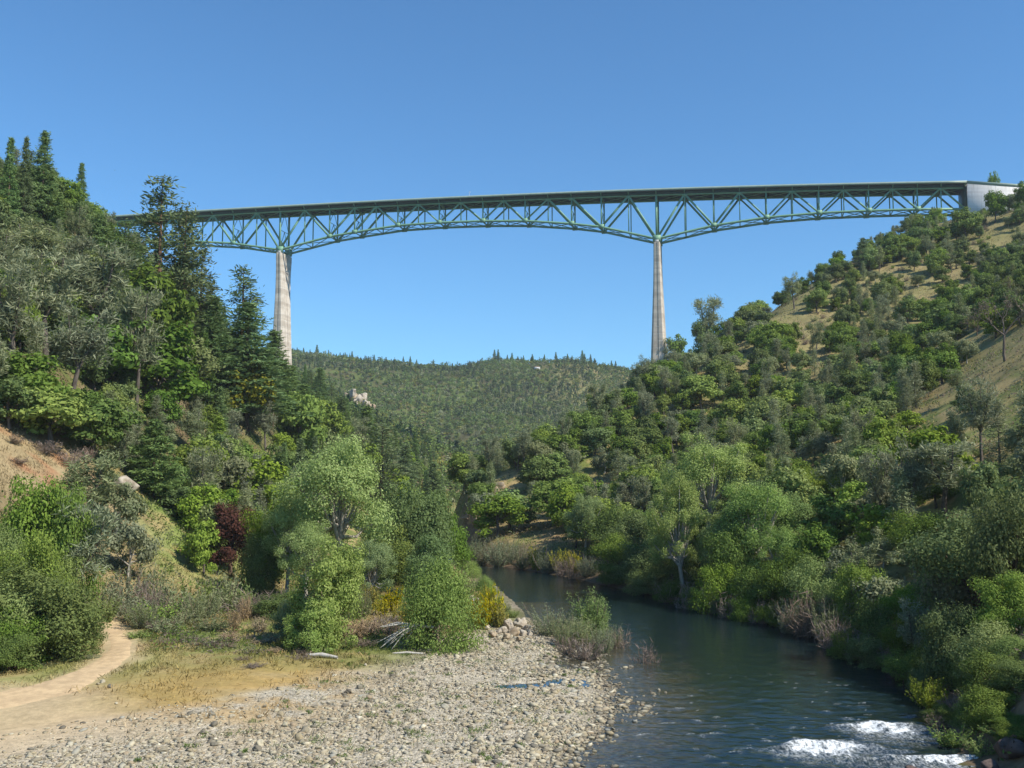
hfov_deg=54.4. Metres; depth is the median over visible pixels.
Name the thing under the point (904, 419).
oak tree
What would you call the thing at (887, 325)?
blue oak
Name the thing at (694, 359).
blue oak
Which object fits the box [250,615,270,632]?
dry reeds
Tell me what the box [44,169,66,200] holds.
broadleaf tree
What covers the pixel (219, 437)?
broadleaf tree
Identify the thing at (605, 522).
live oak
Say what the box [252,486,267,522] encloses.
young pine
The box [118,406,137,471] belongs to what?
grey pine
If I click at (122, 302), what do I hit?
broadleaf tree
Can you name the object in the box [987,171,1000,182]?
oak tree
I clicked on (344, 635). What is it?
dry reeds
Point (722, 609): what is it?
dry brush
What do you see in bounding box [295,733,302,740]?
boulder
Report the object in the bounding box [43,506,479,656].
shrubs
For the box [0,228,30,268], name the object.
grey pine
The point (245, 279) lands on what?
fir tree
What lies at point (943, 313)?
live oak
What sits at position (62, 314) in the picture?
young pine
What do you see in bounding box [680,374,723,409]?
oak tree
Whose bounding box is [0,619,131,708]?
path
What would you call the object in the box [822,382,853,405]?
broadleaf tree
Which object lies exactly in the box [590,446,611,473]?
blue oak
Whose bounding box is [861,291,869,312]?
young pine
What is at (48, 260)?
live oak
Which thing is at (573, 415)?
broadleaf tree
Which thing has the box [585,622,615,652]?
willow bush
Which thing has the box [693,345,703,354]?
live oak
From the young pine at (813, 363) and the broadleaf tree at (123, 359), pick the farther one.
the young pine at (813, 363)
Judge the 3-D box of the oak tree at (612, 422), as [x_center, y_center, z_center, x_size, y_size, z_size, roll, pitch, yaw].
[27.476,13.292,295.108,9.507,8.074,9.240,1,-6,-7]
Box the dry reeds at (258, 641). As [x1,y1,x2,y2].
[251,639,268,644]
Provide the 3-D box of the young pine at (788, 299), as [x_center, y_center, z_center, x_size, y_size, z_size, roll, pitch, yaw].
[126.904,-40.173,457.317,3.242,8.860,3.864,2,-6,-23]
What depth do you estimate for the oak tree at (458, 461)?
288.09 m
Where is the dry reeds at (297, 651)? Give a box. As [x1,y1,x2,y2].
[290,647,317,655]
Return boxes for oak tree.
[0,195,9,210]
[0,277,43,350]
[0,516,38,574]
[0,528,78,617]
[0,581,51,661]
[1,271,40,298]
[5,384,101,445]
[27,546,87,600]
[40,314,52,328]
[58,250,105,280]
[88,201,118,230]
[97,383,137,411]
[120,438,175,483]
[140,367,146,378]
[169,482,232,528]
[175,432,228,456]
[175,438,229,496]
[177,516,226,573]
[182,336,225,381]
[196,498,233,553]
[197,478,228,506]
[216,358,276,430]
[219,454,297,504]
[223,435,251,461]
[233,501,312,593]
[250,449,266,456]
[270,390,327,451]
[271,432,296,451]
[315,396,353,437]
[317,429,348,456]
[375,468,414,500]
[379,522,417,585]
[404,452,416,462]
[446,451,486,489]
[464,492,528,537]
[477,455,494,472]
[483,488,539,529]
[510,446,531,466]
[525,476,581,514]
[527,422,561,442]
[530,429,549,443]
[531,451,571,480]
[544,481,579,531]
[570,413,598,442]
[572,471,592,483]
[572,482,593,492]
[579,495,624,545]
[594,415,619,431]
[606,463,664,512]
[609,404,639,431]
[610,501,637,514]
[618,388,638,408]
[624,434,650,456]
[624,451,666,479]
[629,365,650,387]
[639,364,668,386]
[642,511,700,555]
[649,377,679,396]
[653,394,671,414]
[668,361,692,371]
[675,447,691,469]
[676,456,690,468]
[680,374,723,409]
[689,559,745,615]
[697,407,725,431]
[702,359,722,376]
[706,340,738,358]
[708,418,747,436]
[709,398,751,425]
[711,354,726,363]
[712,360,738,386]
[721,318,749,334]
[727,350,747,365]
[729,459,764,483]
[732,441,763,465]
[734,416,769,448]
[737,305,757,326]
[738,393,790,418]
[739,402,780,425]
[743,302,762,310]
[743,467,767,482]
[744,324,769,347]
[746,374,768,396]
[749,452,776,469]
[750,300,771,309]
[753,328,782,352]
[754,377,784,396]
[761,465,823,525]
[763,468,795,487]
[764,320,795,338]
[768,374,791,383]
[771,388,803,411]
[772,377,797,395]
[779,551,842,615]
[783,335,799,351]
[787,365,816,384]
[790,349,815,367]
[794,466,848,492]
[802,289,828,311]
[807,380,828,402]
[814,581,857,626]
[817,405,840,421]
[818,354,855,379]
[821,413,842,440]
[825,320,851,330]
[825,401,848,414]
[827,559,888,630]
[828,257,846,270]
[828,364,843,383]
[834,478,876,523]
[837,402,855,417]
[840,443,899,472]
[843,369,862,394]
[843,396,904,429]
[845,268,861,280]
[845,503,906,547]
[847,406,889,444]
[856,340,881,362]
[859,247,881,271]
[859,415,910,463]
[860,360,888,377]
[868,282,881,292]
[870,279,896,303]
[874,582,930,625]
[880,387,901,410]
[889,423,978,477]
[890,295,922,323]
[891,410,927,429]
[892,245,906,260]
[895,376,926,402]
[896,343,921,359]
[901,323,916,332]
[902,609,950,660]
[903,213,925,225]
[905,322,921,337]
[917,351,929,364]
[923,247,948,270]
[924,253,950,272]
[925,207,946,222]
[929,226,952,242]
[948,223,967,238]
[950,284,979,303]
[966,569,1023,634]
[976,308,1013,338]
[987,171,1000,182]
[990,247,1008,255]
[998,253,1023,266]
[1008,208,1023,224]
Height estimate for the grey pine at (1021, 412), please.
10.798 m
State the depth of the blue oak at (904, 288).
428.59 m
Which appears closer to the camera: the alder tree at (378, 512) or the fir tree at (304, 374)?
the alder tree at (378, 512)
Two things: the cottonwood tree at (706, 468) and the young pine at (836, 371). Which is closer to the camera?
the cottonwood tree at (706, 468)
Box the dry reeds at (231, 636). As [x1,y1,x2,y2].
[217,631,241,640]
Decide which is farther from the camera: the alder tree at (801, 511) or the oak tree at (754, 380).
the oak tree at (754, 380)
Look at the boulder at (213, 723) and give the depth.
69.61 m
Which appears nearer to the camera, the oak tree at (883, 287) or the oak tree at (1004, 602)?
the oak tree at (1004, 602)
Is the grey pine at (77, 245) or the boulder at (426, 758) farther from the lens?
the grey pine at (77, 245)
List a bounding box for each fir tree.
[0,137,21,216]
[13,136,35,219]
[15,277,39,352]
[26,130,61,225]
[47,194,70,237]
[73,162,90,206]
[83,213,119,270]
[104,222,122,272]
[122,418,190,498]
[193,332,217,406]
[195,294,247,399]
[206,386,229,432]
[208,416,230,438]
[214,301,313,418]
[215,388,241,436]
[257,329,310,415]
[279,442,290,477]
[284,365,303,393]
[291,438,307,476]
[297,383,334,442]
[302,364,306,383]
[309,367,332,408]
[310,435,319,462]
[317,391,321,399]
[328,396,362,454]
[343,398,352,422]
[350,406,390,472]
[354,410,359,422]
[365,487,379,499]
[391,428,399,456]
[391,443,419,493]
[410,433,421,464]
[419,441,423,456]
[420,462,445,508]
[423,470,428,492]
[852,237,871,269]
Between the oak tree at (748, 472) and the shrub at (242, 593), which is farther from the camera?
the oak tree at (748, 472)
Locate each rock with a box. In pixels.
[114,475,139,489]
[460,513,469,519]
[488,631,496,637]
[496,482,505,489]
[496,626,507,633]
[502,633,510,639]
[503,619,513,628]
[507,627,519,635]
[513,617,526,627]
[520,629,526,635]
[521,624,532,629]
[980,759,999,767]
[993,736,1023,758]
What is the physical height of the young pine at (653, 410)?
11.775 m
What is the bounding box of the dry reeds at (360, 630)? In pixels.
[343,619,370,639]
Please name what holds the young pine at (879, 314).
on the terrain at (82, 705)
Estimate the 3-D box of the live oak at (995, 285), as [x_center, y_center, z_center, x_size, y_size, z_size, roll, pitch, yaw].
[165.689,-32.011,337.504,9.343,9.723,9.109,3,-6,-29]
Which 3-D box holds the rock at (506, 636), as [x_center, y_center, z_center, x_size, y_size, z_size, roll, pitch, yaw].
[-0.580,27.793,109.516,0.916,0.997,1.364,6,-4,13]
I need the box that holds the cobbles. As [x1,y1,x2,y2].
[0,618,657,767]
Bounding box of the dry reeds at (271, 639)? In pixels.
[260,635,281,643]
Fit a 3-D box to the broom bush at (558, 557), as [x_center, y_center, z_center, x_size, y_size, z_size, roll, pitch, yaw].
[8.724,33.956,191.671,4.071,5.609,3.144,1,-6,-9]
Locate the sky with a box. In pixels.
[0,0,1023,369]
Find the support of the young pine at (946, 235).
on the terrain at (82, 705)
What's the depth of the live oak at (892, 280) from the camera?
422.37 m
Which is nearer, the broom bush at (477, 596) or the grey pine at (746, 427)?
the broom bush at (477, 596)
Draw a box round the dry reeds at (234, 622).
[227,605,242,632]
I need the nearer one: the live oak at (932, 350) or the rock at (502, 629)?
the rock at (502, 629)
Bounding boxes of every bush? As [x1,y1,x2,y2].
[120,596,165,628]
[172,588,227,619]
[268,594,310,640]
[273,637,291,648]
[282,533,368,649]
[282,596,335,653]
[349,580,373,619]
[360,581,379,607]
[372,598,389,614]
[380,586,405,611]
[392,550,494,655]
[392,601,410,621]
[456,566,477,596]
[460,560,481,577]
[464,536,491,564]
[465,589,488,614]
[471,595,491,628]
[474,575,494,591]
[474,583,505,626]
[478,536,518,566]
[480,582,490,598]
[490,601,508,627]
[501,539,545,568]
[503,601,511,610]
[522,602,581,635]
[527,545,545,570]
[530,546,562,573]
[547,549,566,572]
[548,613,587,646]
[555,612,597,644]
[563,548,582,572]
[566,586,611,637]
[574,553,601,577]
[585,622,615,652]
[602,619,623,645]
[697,587,728,613]
[767,596,821,633]
[804,595,854,643]
[905,675,948,708]
[938,637,969,690]
[943,615,1013,683]
[982,633,1023,659]
[997,690,1017,697]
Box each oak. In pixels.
[0,374,44,429]
[0,556,114,664]
[0,604,57,669]
[0,629,45,672]
[16,302,42,351]
[18,257,69,292]
[42,196,74,229]
[42,611,112,660]
[46,194,74,209]
[55,396,146,457]
[58,284,93,321]
[75,598,105,650]
[79,353,110,391]
[93,482,151,536]
[100,517,163,576]
[104,261,202,349]
[156,422,177,443]
[191,404,221,430]
[213,438,256,489]
[234,529,281,599]
[251,501,262,524]
[252,452,269,469]
[344,537,398,591]
[355,443,382,488]
[465,492,493,508]
[500,436,526,467]
[525,440,555,457]
[530,430,560,458]
[559,442,585,466]
[559,514,584,547]
[567,472,584,484]
[570,504,631,555]
[571,480,609,509]
[588,531,638,572]
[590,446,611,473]
[596,563,627,585]
[600,507,655,562]
[605,448,633,473]
[607,435,640,459]
[612,533,673,586]
[619,421,647,442]
[622,566,662,595]
[631,405,643,422]
[638,426,670,454]
[639,415,660,430]
[640,370,660,397]
[641,436,671,467]
[641,546,705,597]
[651,359,675,365]
[657,413,693,445]
[663,333,687,355]
[666,410,688,418]
[669,371,681,380]
[670,392,690,410]
[676,369,700,387]
[679,429,695,450]
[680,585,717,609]
[683,351,710,373]
[691,318,711,349]
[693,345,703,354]
[709,441,735,475]
[710,330,722,335]
[710,426,732,444]
[711,318,729,334]
[711,335,734,352]
[723,370,745,395]
[723,379,748,401]
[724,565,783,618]
[725,447,757,472]
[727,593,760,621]
[728,309,756,330]
[729,354,742,368]
[732,330,743,344]
[738,325,747,340]
[740,430,765,452]
[742,395,759,405]
[744,321,767,336]
[746,348,769,369]
[752,543,814,613]
[752,599,789,626]
[754,309,774,323]
[754,357,779,372]
[757,422,793,460]
[761,307,772,313]
[767,457,811,481]
[771,292,784,304]
[778,412,826,437]
[779,290,793,304]
[789,321,803,339]
[789,405,816,440]
[791,521,844,578]
[794,277,810,293]
[810,451,872,492]
[811,286,826,307]
[813,280,831,296]
[814,263,831,276]
[814,453,838,474]
[815,272,822,281]
[820,328,835,352]
[820,545,847,585]
[821,273,833,281]
[825,418,844,436]
[825,625,864,660]
[827,261,843,282]
[828,330,851,352]
[828,482,914,496]
[829,287,841,298]
[829,296,842,310]
[829,442,856,453]
[831,250,845,258]
[831,308,853,325]
[833,287,848,306]
[834,260,853,279]
[834,300,860,322]
[836,324,858,342]
[838,368,875,396]
[841,277,856,294]
[841,395,854,404]
[842,633,889,668]
[845,488,895,516]
[845,575,910,617]
[846,595,898,656]
[848,291,859,301]
[857,239,876,246]
[859,318,875,336]
[859,386,891,407]
[860,298,875,314]
[860,438,890,459]
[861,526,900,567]
[865,270,881,281]
[870,245,898,265]
[871,329,888,341]
[876,234,907,262]
[876,647,921,685]
[878,547,932,576]
[878,616,924,659]
[879,272,892,281]
[880,275,903,295]
[880,319,897,335]
[881,360,896,382]
[882,231,892,242]
[883,508,951,552]
[885,329,906,352]
[887,334,915,354]
[889,316,908,332]
[891,225,904,232]
[894,505,1020,615]
[896,233,920,252]
[898,283,907,293]
[901,329,916,341]
[902,220,911,229]
[902,250,914,263]
[902,436,984,517]
[903,667,934,692]
[904,226,933,245]
[906,250,921,270]
[906,553,945,578]
[908,358,940,398]
[910,274,925,286]
[911,217,940,229]
[911,218,921,227]
[913,334,931,352]
[914,319,944,345]
[914,473,960,508]
[915,244,925,256]
[915,598,990,690]
[917,298,929,311]
[917,302,931,315]
[917,302,978,323]
[919,703,960,725]
[921,342,959,368]
[921,568,975,621]
[926,330,956,348]
[928,207,942,220]
[929,297,949,310]
[931,265,951,283]
[932,301,948,310]
[933,241,943,248]
[934,283,953,298]
[939,286,958,301]
[939,308,954,328]
[943,278,959,288]
[943,312,966,338]
[944,313,967,339]
[945,248,964,268]
[949,206,985,240]
[949,694,994,732]
[951,239,970,254]
[951,341,969,362]
[951,684,1022,726]
[953,339,979,363]
[953,647,1022,695]
[956,459,1010,514]
[957,234,968,240]
[958,477,1023,613]
[959,306,975,327]
[960,263,978,280]
[961,250,975,264]
[962,283,991,304]
[971,270,990,286]
[971,297,994,316]
[972,226,983,237]
[972,255,985,265]
[975,274,995,289]
[976,249,987,256]
[977,260,995,273]
[979,242,990,250]
[983,190,1007,222]
[983,249,993,257]
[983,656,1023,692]
[984,253,1000,268]
[984,265,1006,280]
[984,472,1023,506]
[986,244,1001,251]
[986,711,1023,727]
[990,275,1012,293]
[991,282,1014,293]
[991,720,1023,740]
[993,287,1015,310]
[995,253,1009,270]
[996,445,1023,479]
[1001,294,1023,325]
[1002,420,1023,452]
[1003,194,1013,209]
[1003,216,1011,226]
[1003,259,1022,277]
[1006,194,1022,207]
[1006,242,1022,253]
[1010,232,1023,242]
[1010,287,1023,297]
[1011,264,1023,288]
[1011,438,1023,478]
[1012,181,1023,210]
[1014,250,1023,263]
[1017,241,1023,251]
[1018,280,1023,295]
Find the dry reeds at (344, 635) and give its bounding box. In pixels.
[340,624,355,640]
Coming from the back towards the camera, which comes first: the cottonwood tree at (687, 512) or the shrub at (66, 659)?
the cottonwood tree at (687, 512)
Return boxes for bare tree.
[963,290,1023,360]
[963,312,978,335]
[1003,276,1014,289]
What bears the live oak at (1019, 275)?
on the terrain at (82, 705)
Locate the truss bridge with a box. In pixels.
[112,180,1023,365]
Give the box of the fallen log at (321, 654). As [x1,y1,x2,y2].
[308,652,337,658]
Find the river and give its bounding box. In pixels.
[444,554,981,767]
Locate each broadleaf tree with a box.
[0,165,41,193]
[0,200,36,248]
[0,349,73,402]
[11,183,46,213]
[39,313,79,361]
[42,234,75,265]
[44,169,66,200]
[52,176,87,206]
[67,314,156,384]
[70,202,96,228]
[80,387,104,408]
[87,287,154,329]
[94,231,121,250]
[99,381,140,410]
[112,369,142,387]
[140,321,211,403]
[141,388,184,421]
[154,485,205,519]
[164,462,192,493]
[213,433,236,460]
[223,488,238,510]
[233,442,258,475]
[265,443,312,481]
[290,448,314,459]
[463,468,494,495]
[466,481,495,505]
[515,457,556,485]
[546,428,588,460]
[561,410,590,437]
[579,423,612,456]
[583,393,610,417]
[587,404,610,426]
[597,426,617,443]
[603,389,624,410]
[623,509,650,541]
[643,453,666,469]
[644,477,666,512]
[649,412,674,435]
[661,361,683,374]
[677,354,699,372]
[677,515,718,546]
[679,409,700,432]
[748,358,766,377]
[761,337,788,357]
[773,344,795,367]
[788,419,827,450]
[791,381,809,405]
[798,492,861,539]
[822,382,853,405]
[840,341,861,363]
[843,451,882,481]
[858,371,889,391]
[874,376,903,388]
[879,352,896,362]
[886,353,917,382]
[888,380,913,402]
[895,361,921,377]
[922,351,961,383]
[949,383,984,414]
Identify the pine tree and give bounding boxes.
[22,148,37,169]
[107,217,149,273]
[128,175,202,331]
[153,217,205,326]
[155,198,218,342]
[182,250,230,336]
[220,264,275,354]
[266,363,283,425]
[307,372,314,391]
[327,382,337,405]
[363,421,413,500]
[380,424,393,462]
[429,442,437,461]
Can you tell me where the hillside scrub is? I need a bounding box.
[457,210,1023,576]
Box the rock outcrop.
[344,389,375,408]
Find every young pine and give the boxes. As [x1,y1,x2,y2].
[6,148,23,167]
[24,319,49,371]
[54,217,64,235]
[55,306,70,357]
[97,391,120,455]
[121,410,141,469]
[123,420,144,477]
[144,394,168,435]
[236,487,253,544]
[237,478,256,514]
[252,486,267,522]
[257,475,272,520]
[463,455,478,482]
[485,462,498,494]
[486,435,503,469]
[492,449,503,475]
[495,444,509,470]
[526,422,532,439]
[527,480,538,516]
[566,450,578,473]
[571,451,581,473]
[599,483,614,503]
[600,410,615,428]
[607,448,621,480]
[608,387,623,415]
[608,400,617,419]
[610,495,623,517]
[615,493,624,503]
[616,453,629,478]
[626,455,637,471]
[632,376,643,405]
[649,400,656,416]
[670,453,679,471]
[681,354,687,368]
[682,431,693,454]
[687,515,701,553]
[692,407,710,435]
[692,430,700,447]
[699,342,709,368]
[699,429,708,445]
[704,358,711,376]
[704,436,716,449]
[708,334,716,361]
[711,418,718,430]
[717,371,728,403]
[722,352,734,367]
[741,372,751,396]
[756,382,764,401]
[758,388,769,401]
[762,398,781,424]
[764,452,776,471]
[766,421,787,462]
[769,338,783,369]
[770,415,777,424]
[772,453,793,485]
[774,431,793,461]
[782,403,792,434]
[785,292,790,304]
[786,362,792,380]
[795,436,810,464]
[798,382,812,407]
[804,386,817,408]
[804,420,827,466]
[808,337,817,355]
[809,350,819,375]
[812,395,828,427]
[817,369,823,384]
[820,358,834,383]
[821,367,830,386]
[824,442,840,475]
[830,363,840,387]
[833,415,853,456]
[838,405,845,425]
[843,425,863,455]
[848,412,862,442]
[850,315,858,337]
[853,459,869,489]
[854,282,863,303]
[856,251,866,271]
[856,296,864,315]
[856,318,869,345]
[860,261,866,280]
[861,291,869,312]
[864,280,869,296]
[866,297,876,320]
[866,371,880,387]
[869,331,878,359]
[875,300,883,329]
[876,364,886,382]
[877,381,893,403]
[881,467,917,549]
[885,304,891,320]
[889,369,912,413]
[890,284,901,308]
[897,377,915,412]
[900,360,930,407]
[927,221,932,240]
[940,216,948,226]
[944,231,951,243]
[952,292,966,314]
[969,274,977,287]
[974,394,1018,474]
[1008,263,1019,288]
[1014,226,1021,232]
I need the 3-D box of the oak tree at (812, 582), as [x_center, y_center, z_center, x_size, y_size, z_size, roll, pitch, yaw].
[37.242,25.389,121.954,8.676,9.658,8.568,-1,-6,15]
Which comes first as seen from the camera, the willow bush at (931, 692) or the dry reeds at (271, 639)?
the willow bush at (931, 692)
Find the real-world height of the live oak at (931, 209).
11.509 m
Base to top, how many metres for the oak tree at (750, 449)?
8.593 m
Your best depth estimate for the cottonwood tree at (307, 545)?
130.21 m
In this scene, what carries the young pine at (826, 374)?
on the terrain at (82, 705)
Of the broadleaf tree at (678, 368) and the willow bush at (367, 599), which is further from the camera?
the broadleaf tree at (678, 368)
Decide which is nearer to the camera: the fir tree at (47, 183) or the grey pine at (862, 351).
the fir tree at (47, 183)
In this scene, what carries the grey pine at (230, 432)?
on the terrain at (82, 705)
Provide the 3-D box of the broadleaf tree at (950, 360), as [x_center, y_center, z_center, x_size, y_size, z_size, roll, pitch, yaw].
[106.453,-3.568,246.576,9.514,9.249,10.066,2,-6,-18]
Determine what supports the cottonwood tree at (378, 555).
on the terrain at (82, 705)
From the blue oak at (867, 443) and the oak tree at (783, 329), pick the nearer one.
the blue oak at (867, 443)
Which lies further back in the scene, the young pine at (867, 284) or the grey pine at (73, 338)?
the young pine at (867, 284)
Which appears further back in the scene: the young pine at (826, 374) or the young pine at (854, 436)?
the young pine at (826, 374)
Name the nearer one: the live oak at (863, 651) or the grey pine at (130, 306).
the live oak at (863, 651)
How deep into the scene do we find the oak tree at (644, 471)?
219.00 m
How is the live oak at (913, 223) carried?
on the terrain at (82, 705)
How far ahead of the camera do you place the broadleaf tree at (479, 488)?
253.49 m
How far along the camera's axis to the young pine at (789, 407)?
259.70 m
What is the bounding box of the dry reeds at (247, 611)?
[236,592,253,620]
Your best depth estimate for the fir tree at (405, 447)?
433.24 m
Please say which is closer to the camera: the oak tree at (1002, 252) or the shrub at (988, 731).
the shrub at (988, 731)
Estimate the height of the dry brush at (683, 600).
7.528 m
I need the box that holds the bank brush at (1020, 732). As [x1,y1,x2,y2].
[477,526,1023,767]
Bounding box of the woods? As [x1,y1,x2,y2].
[288,348,640,506]
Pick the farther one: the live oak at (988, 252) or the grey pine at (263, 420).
the live oak at (988, 252)
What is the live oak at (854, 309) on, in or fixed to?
on the terrain at (82, 705)
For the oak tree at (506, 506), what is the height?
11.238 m
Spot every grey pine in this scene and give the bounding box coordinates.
[0,216,82,262]
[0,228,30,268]
[0,243,89,363]
[0,254,52,353]
[0,338,17,374]
[43,295,121,389]
[44,446,129,513]
[47,233,97,271]
[52,492,126,603]
[56,238,142,319]
[63,202,94,239]
[102,212,117,232]
[108,435,131,470]
[113,276,168,409]
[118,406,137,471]
[123,233,149,255]
[162,362,188,394]
[173,406,211,437]
[181,393,205,419]
[183,445,226,493]
[188,452,217,481]
[221,406,243,439]
[222,427,234,437]
[251,399,277,450]
[287,466,313,493]
[306,487,327,503]
[345,416,371,445]
[480,437,497,461]
[511,437,527,471]
[514,428,534,469]
[557,414,572,435]
[558,405,576,423]
[576,479,603,541]
[586,379,606,409]
[614,473,640,504]
[628,362,639,398]
[630,475,651,511]
[631,355,653,383]
[636,390,653,416]
[638,392,648,413]
[656,366,673,393]
[658,416,682,452]
[660,344,675,360]
[669,376,682,394]
[681,360,691,373]
[691,294,723,330]
[700,331,713,346]
[702,479,724,521]
[706,425,716,439]
[712,338,724,355]
[719,319,733,336]
[722,420,747,444]
[738,424,748,438]
[758,356,774,374]
[758,369,772,390]
[779,348,791,373]
[782,271,802,308]
[805,428,840,457]
[806,270,814,288]
[808,321,825,351]
[837,343,860,373]
[837,536,881,576]
[844,404,878,442]
[855,443,898,510]
[858,340,871,359]
[862,358,873,370]
[873,293,891,327]
[875,252,883,272]
[876,246,884,268]
[877,335,890,356]
[885,431,933,507]
[896,596,931,661]
[903,289,912,319]
[920,234,929,253]
[926,237,935,252]
[937,406,969,443]
[938,239,955,265]
[944,368,966,386]
[945,253,955,272]
[955,374,1000,462]
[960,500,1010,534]
[1010,386,1023,425]
[1018,204,1023,220]
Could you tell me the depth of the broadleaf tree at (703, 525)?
165.59 m
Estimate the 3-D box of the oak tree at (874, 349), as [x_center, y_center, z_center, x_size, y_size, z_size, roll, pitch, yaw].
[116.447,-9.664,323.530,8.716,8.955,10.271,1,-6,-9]
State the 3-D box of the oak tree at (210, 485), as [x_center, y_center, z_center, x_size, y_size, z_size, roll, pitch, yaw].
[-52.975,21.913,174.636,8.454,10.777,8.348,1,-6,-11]
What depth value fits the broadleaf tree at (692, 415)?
289.00 m
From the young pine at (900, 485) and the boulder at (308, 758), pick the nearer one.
the boulder at (308, 758)
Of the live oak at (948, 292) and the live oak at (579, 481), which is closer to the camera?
the live oak at (579, 481)
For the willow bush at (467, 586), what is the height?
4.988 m
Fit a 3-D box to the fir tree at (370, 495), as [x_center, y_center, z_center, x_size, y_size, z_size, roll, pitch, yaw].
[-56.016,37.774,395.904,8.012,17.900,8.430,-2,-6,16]
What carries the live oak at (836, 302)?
on the terrain at (82, 705)
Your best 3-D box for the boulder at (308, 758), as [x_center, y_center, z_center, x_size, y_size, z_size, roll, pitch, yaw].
[-12.661,23.359,61.952,0.631,0.469,0.529,-2,-6,16]
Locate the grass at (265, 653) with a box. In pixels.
[0,337,568,767]
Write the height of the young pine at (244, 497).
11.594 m
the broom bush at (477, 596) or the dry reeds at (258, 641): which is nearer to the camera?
the dry reeds at (258, 641)
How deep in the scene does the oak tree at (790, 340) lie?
357.20 m
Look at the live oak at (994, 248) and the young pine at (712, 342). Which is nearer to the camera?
the young pine at (712, 342)
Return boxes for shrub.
[31,662,57,668]
[54,656,86,661]
[84,653,101,658]
[91,577,141,616]
[95,591,122,622]
[100,562,150,608]
[116,596,153,622]
[123,593,183,625]
[123,630,154,638]
[128,577,195,614]
[131,547,172,601]
[145,614,185,633]
[165,606,206,625]
[177,573,230,613]
[192,613,231,630]
[195,575,250,613]
[204,570,241,599]
[224,578,256,610]
[248,591,291,618]
[507,608,519,617]
[822,489,833,502]
[898,570,923,593]
[912,497,927,505]
[926,718,980,747]
[960,733,996,757]
[968,320,977,328]
[971,442,988,456]
[976,723,1004,737]
[983,452,996,461]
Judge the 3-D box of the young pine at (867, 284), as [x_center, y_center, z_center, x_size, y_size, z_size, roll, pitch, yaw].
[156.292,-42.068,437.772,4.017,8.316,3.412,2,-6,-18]
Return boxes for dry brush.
[4,432,26,443]
[10,457,28,463]
[28,439,66,453]
[46,426,67,435]
[51,444,90,465]
[73,445,98,462]
[129,571,163,606]
[140,617,172,629]
[147,584,171,618]
[152,637,197,643]
[176,633,210,642]
[185,638,234,644]
[199,640,250,648]
[220,589,273,618]
[233,655,251,660]
[235,646,272,654]
[240,662,269,668]
[252,578,292,614]
[286,654,315,660]
[345,636,380,647]
[369,611,401,633]
[383,617,406,637]
[552,555,566,575]
[552,633,580,654]
[561,631,608,660]
[563,550,578,578]
[607,625,631,648]
[627,636,661,663]
[674,569,693,608]
[715,592,742,618]
[748,598,769,623]
[763,594,806,626]
[778,588,835,638]
[809,608,851,648]
[830,618,874,659]
[877,641,902,672]
[923,709,951,727]
[934,692,966,713]
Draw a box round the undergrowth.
[0,194,354,584]
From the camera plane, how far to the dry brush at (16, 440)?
148.38 m
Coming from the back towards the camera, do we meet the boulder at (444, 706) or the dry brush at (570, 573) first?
the dry brush at (570, 573)
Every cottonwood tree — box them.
[260,479,314,592]
[266,432,401,550]
[274,516,331,597]
[354,539,397,590]
[562,492,605,556]
[644,469,704,601]
[655,431,751,547]
[694,498,752,567]
[709,479,806,562]
[749,521,809,590]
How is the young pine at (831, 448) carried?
on the terrain at (82, 705)
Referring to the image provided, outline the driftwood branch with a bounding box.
[377,622,433,648]
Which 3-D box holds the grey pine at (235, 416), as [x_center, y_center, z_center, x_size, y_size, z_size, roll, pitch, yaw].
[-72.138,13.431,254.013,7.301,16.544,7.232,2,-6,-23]
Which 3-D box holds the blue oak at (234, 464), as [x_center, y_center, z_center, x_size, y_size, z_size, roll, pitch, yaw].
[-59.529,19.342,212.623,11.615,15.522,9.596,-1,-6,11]
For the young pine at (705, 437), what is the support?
on the terrain at (82, 705)
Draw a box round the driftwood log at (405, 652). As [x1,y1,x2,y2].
[393,651,422,654]
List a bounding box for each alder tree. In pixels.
[0,472,85,575]
[28,475,105,604]
[354,489,424,540]
[361,477,459,582]
[400,531,454,590]
[413,488,457,549]
[438,513,476,571]
[703,520,765,610]
[717,471,773,514]
[751,491,822,543]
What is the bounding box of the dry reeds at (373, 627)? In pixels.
[357,617,380,635]
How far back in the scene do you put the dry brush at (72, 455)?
154.79 m
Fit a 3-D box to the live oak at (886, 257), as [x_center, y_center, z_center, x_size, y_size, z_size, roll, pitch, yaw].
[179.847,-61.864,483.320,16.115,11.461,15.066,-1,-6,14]
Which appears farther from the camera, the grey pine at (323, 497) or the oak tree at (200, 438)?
the grey pine at (323, 497)
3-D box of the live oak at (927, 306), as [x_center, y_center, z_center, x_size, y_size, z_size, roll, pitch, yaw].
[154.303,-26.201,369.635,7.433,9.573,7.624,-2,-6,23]
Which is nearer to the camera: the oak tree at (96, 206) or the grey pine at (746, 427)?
the grey pine at (746, 427)
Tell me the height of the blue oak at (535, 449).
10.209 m
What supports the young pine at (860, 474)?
on the terrain at (82, 705)
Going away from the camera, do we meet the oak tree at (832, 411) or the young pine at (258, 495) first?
the young pine at (258, 495)
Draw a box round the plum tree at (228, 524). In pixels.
[194,499,259,576]
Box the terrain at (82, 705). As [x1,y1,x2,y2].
[0,183,1023,767]
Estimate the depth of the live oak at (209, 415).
245.75 m
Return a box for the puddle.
[494,679,590,688]
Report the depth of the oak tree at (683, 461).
228.96 m
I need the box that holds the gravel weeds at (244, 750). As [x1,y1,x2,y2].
[133,634,597,767]
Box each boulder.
[158,748,167,751]
[210,721,217,726]
[252,745,261,751]
[255,739,264,745]
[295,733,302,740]
[301,726,308,732]
[305,755,312,762]
[374,754,380,759]
[421,754,431,762]
[441,703,448,708]
[523,735,530,740]
[535,732,543,736]
[553,761,561,765]
[567,747,573,753]
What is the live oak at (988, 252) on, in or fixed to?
on the terrain at (82, 705)
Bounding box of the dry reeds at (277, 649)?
[267,646,283,652]

